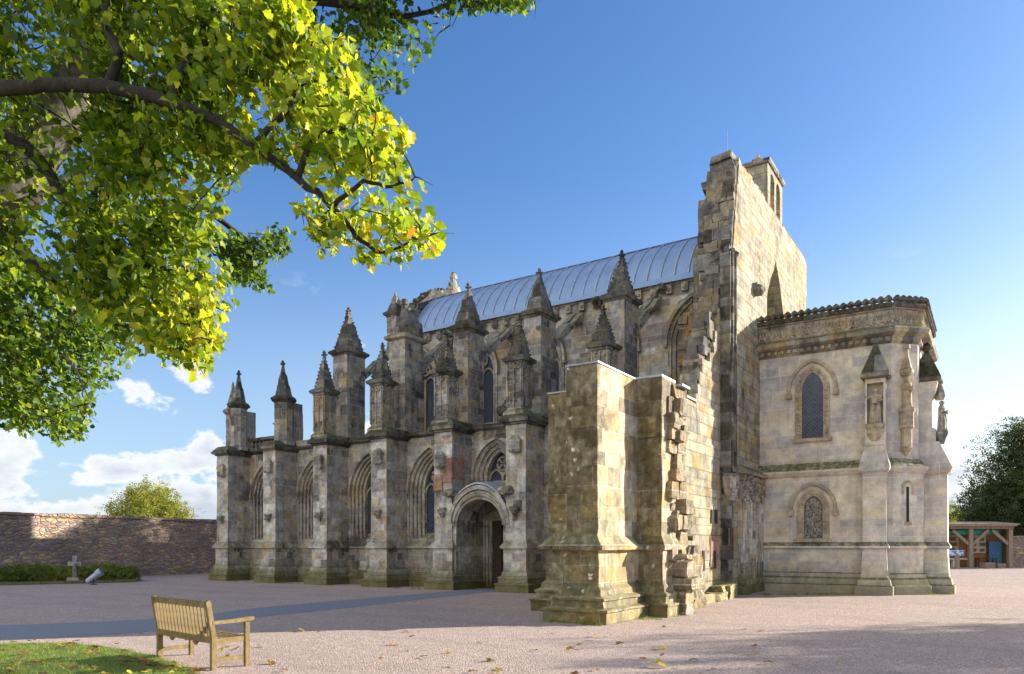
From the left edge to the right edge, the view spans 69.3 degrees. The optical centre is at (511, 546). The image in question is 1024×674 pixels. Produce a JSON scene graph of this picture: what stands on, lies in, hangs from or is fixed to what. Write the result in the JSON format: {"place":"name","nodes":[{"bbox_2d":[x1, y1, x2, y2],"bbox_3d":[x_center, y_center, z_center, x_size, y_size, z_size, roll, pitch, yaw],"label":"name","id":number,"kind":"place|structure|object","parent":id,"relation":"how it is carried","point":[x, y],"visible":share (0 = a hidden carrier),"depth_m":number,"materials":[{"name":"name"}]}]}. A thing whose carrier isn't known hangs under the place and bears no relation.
{"place":"outdoors","nodes":[
{"label":"outdoors","id":0,"kind":"place"},
{"bbox_2d":[0,640,196,673],"bbox_3d":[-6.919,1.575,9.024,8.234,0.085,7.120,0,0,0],"label":"grass","id":1,"kind":"structure","parent":0,"point":[92,658],"depth_m":10.46,"materials":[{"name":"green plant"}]},
{"bbox_2d":[69,665,78,669],"bbox_3d":[-5.763,1.597,9.728,0.138,0.036,0.138,3,21,26],"label":"fallen leaf","id":2,"kind":"object","parent":1,"relation":"on","point":[74,667],"visible":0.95,"depth_m":9.74,"materials":[{"name":"brown plant"}]},
{"bbox_2d":[174,665,181,670],"bbox_3d":[-4.341,1.593,9.630,0.123,0.052,0.130,21,11,-18],"label":"fallen leaf","id":3,"kind":"object","parent":1,"relation":"on","point":[176,667],"visible":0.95,"depth_m":9.64,"materials":[{"name":"yellow plant"}]},
{"bbox_2d":[0,588,494,639],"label":"path","id":4,"kind":"structure","parent":0,"point":[33,631],"depth_m":16.01,"materials":[{"name":"asphalt"}]},
{"bbox_2d":[0,567,1023,673],"bbox_3d":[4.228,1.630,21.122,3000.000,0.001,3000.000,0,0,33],"label":"ground","id":5,"kind":"structure","parent":0,"point":[974,624],"depth_m":14.17,"materials":[{"name":"beige gravel"}]},
{"bbox_2d":[0,579,136,585],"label":"bed kerb","id":6,"kind":"structure","parent":5,"relation":"on","point":[67,582],"depth_m":32.05,"materials":[{"name":"stone"}]},
{"bbox_2d":[85,568,103,584],"bbox_3d":[-17.790,1.285,31.557,0.716,0.691,0.349,0,0,-22],"label":"floodlight","id":7,"kind":"object","parent":5,"relation":"on","point":[97,573],"visible":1,"depth_m":31.48,"materials":[{"name":"grey metal"}]},
{"bbox_2d":[0,512,216,575],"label":"boundary wall","id":8,"kind":"structure","parent":5,"relation":"on","point":[158,546],"depth_m":39.52,"materials":[{"name":"brown stone"}]},
{"bbox_2d":[96,474,205,518],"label":"tree","id":9,"kind":"object","parent":5,"relation":"on","point":[145,500],"visible":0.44,"depth_m":54.82,"materials":[{"name":"green plant"}]},
{"bbox_2d":[151,595,254,670],"bbox_3d":[-4.378,1.167,10.435,1.670,0.925,0.690,0,0,41],"label":"bench","id":10,"kind":"object","parent":5,"relation":"on","point":[192,632],"visible":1,"depth_m":10.08,"materials":[{"name":"brown wood"}]},
{"bbox_2d":[0,0,537,447],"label":"maple tree","id":11,"kind":"object","parent":5,"relation":"on","point":[59,110],"visible":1,"depth_m":6.40,"materials":[{"name":"green plant"}]},
{"bbox_2d":[207,129,955,624],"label":"chapel","id":12,"kind":"structure","parent":5,"relation":"on","point":[675,429],"depth_m":26.48,"materials":[{"name":"stone"}]},
{"bbox_2d":[249,463,262,539],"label":"window","id":13,"kind":"structure","parent":12,"relation":"in","point":[257,483],"depth_m":36.03,"materials":[{"name":"stone"}]},
{"bbox_2d":[296,457,312,538],"bbox_3d":[-8.747,-2.110,33.903,2.460,4.020,0.810,0,0,33],"label":"window","id":14,"kind":"structure","parent":12,"relation":"in","point":[305,480],"depth_m":34.19,"materials":[{"name":"stone"}]},
{"bbox_2d":[348,450,370,538],"bbox_3d":[-5.941,-2.109,32.072,2.460,4.023,0.810,0,0,33],"label":"window","id":15,"kind":"structure","parent":12,"relation":"in","point":[360,483],"depth_m":32.36,"materials":[{"name":"stone"}]},
{"bbox_2d":[406,444,434,541],"bbox_3d":[-3.136,-2.109,30.242,2.460,4.023,0.810,0,0,33],"label":"window","id":16,"kind":"structure","parent":12,"relation":"in","point":[422,495],"depth_m":30.52,"materials":[{"name":"stone"}]},
{"bbox_2d":[424,347,436,430],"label":"clerestory window","id":17,"kind":"structure","parent":12,"relation":"in","point":[428,378],"depth_m":35.06,"materials":[{"name":"stone"}]},
{"bbox_2d":[471,435,505,482],"bbox_3d":[-0.388,-3.159,28.449,2.380,2.122,0.810,0,0,33],"label":"window","id":18,"kind":"structure","parent":12,"relation":"in","point":[491,464],"depth_m":28.62,"materials":[{"name":"stone"}]},
{"bbox_2d":[484,338,499,423],"bbox_3d":[-1.360,-7.274,33.238,2.220,4.352,0.810,0,0,33],"label":"clerestory window","id":19,"kind":"structure","parent":12,"relation":"in","point":[491,364],"depth_m":33.11,"materials":[{"name":"stone"}]},
{"bbox_2d":[493,522,501,585],"bbox_3d":[-0.579,0.300,29.146,0.380,2.540,0.152,0,0,33],"label":"door","id":20,"kind":"structure","parent":12,"relation":"in","point":[497,526],"depth_m":29.13,"materials":[{"name":"brown wood"}]},
{"bbox_2d":[556,341,566,391],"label":"clerestory window","id":21,"kind":"structure","parent":12,"relation":"in","point":[561,359],"depth_m":30.69,"materials":[{"name":"stone"}]},
{"bbox_2d":[588,323,640,376],"bbox_3d":[4.210,-7.274,29.605,2.220,4.352,0.810,0,0,33],"label":"clerestory window","id":22,"kind":"structure","parent":12,"relation":"in","point":[639,342],"depth_m":28.89,"materials":[{"name":"stone"}]},
{"bbox_2d":[737,464,767,594],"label":"buttress","id":23,"kind":"structure","parent":12,"relation":"in","point":[751,492],"depth_m":25.79,"materials":[{"name":"stone"}]},
{"bbox_2d":[786,358,838,442],"bbox_3d":[10.748,-5.235,26.504,1.760,2.969,0.200,0,0,33],"label":"baptistery window","id":24,"kind":"structure","parent":12,"relation":"in","point":[812,389],"depth_m":26.52,"materials":[{"name":"stone"}]},
{"bbox_2d":[788,482,837,541],"bbox_3d":[10.705,-1.215,26.328,1.660,2.129,0.200,0,0,33],"label":"baptistery window","id":25,"kind":"structure","parent":12,"relation":"in","point":[813,506],"depth_m":26.34,"materials":[{"name":"stone"}]},
{"bbox_2d":[863,387,882,422],"bbox_3d":[12.214,-4.764,25.026,0.552,1.232,0.401,0,0,-1],"label":"statue","id":26,"kind":"object","parent":12,"relation":"on","point":[875,398],"visible":0.97,"depth_m":24.93,"materials":[{"name":"stone"}]},
{"bbox_2d":[901,480,913,524],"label":"slit window","id":27,"kind":"structure","parent":12,"relation":"in","point":[907,522],"depth_m":25.08,"materials":[{"name":"stone"}]},
{"bbox_2d":[902,376,913,407],"bbox_3d":[13.409,-5.214,25.084,0.367,1.091,0.367,0,0,33],"label":"statue","id":28,"kind":"object","parent":12,"relation":"on","point":[907,387],"visible":0.99,"depth_m":25.01,"materials":[{"name":"stone"}]},
{"bbox_2d":[937,401,947,430],"bbox_3d":[14.994,-4.550,25.796,0.352,1.061,0.362,0,0,-10],"label":"statue","id":29,"kind":"object","parent":12,"relation":"on","point":[942,422],"visible":0.98,"depth_m":25.71,"materials":[{"name":"stone"}]},
{"bbox_2d":[221,579,953,625],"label":"weeds","id":30,"kind":"object","parent":5,"relation":"on","point":[653,617],"visible":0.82,"depth_m":24.82,"materials":[{"name":"green plant"}]},
{"bbox_2d":[949,550,964,568],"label":"information sign","id":31,"kind":"object","parent":5,"relation":"on","point":[956,554],"visible":0.82,"depth_m":53.65,"materials":[{"name":"blue wood"}]},
{"bbox_2d":[949,502,964,521],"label":"tree","id":32,"kind":"object","parent":5,"relation":"on","point":[952,519],"visible":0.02,"depth_m":85.42,"materials":[{"name":"green plant"}]},
{"bbox_2d":[949,501,971,521],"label":"tree","id":33,"kind":"object","parent":5,"relation":"on","point":[954,508],"depth_m":108.16,"materials":[{"name":"green plant"}]},
{"bbox_2d":[949,558,973,566],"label":"white bench","id":34,"kind":"object","parent":5,"relation":"on","point":[952,562],"visible":0.3,"depth_m":57.15,"materials":[{"name":"paint"}]},
{"bbox_2d":[949,522,1019,567],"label":"timber shelter","id":35,"kind":"object","parent":5,"relation":"on","point":[983,539],"visible":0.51,"depth_m":57.13,"materials":[{"name":"brown wood"}]},
{"bbox_2d":[988,542,1001,566],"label":"blue door","id":36,"kind":"structure","parent":35,"relation":"in","point":[994,548],"depth_m":57.90,"materials":[{"name":"paint"}]},
{"bbox_2d":[974,558,997,566],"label":"dark table","id":37,"kind":"object","parent":5,"relation":"on","point":[983,558],"visible":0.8,"depth_m":57.06,"materials":[{"name":"brown wood"}]},
{"bbox_2d":[949,409,1023,535],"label":"tree","id":38,"kind":"object","parent":5,"relation":"on","point":[1001,496],"visible":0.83,"depth_m":65.21,"materials":[{"name":"green plant"}]},
{"bbox_2d":[980,562,994,567],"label":"planter","id":39,"kind":"object","parent":5,"relation":"on","point":[987,565],"visible":0.95,"depth_m":54.92,"materials":[{"name":"grey stone"}]},
{"bbox_2d":[995,564,1005,567],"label":"planter","id":40,"kind":"object","parent":5,"relation":"on","point":[1001,565],"visible":0.81,"depth_m":54.90,"materials":[{"name":"brown wood"}]},
{"bbox_2d":[0,0,1023,518],"label":"sky","id":41,"kind":"structure","parent":0,"point":[566,133],"materials":[{"name":"blue"}]},
{"bbox_2d":[1013,536,1023,566],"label":"boundary wall","id":42,"kind":"structure","parent":0,"point":[1018,551],"depth_m":59.08,"materials":[{"name":"brown stone"}]},
{"label":"bed soil","id":43,"kind":"structure","parent":0,"visible":0},
{"bbox_2d":[0,561,144,581],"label":"hedge","id":44,"kind":"object","parent":43,"relation":"on","point":[38,572],"visible":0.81,"depth_m":33.55,"materials":[{"name":"green plant"}]},
{"bbox_2d":[67,555,83,580],"bbox_3d":[-19.468,1.020,33.000,0.600,1.220,0.400,0,0,0],"label":"cross","id":45,"kind":"object","parent":43,"relation":"on","point":[75,563],"visible":0.89,"depth_m":32.94,"materials":[{"name":"stone"}]}
]}

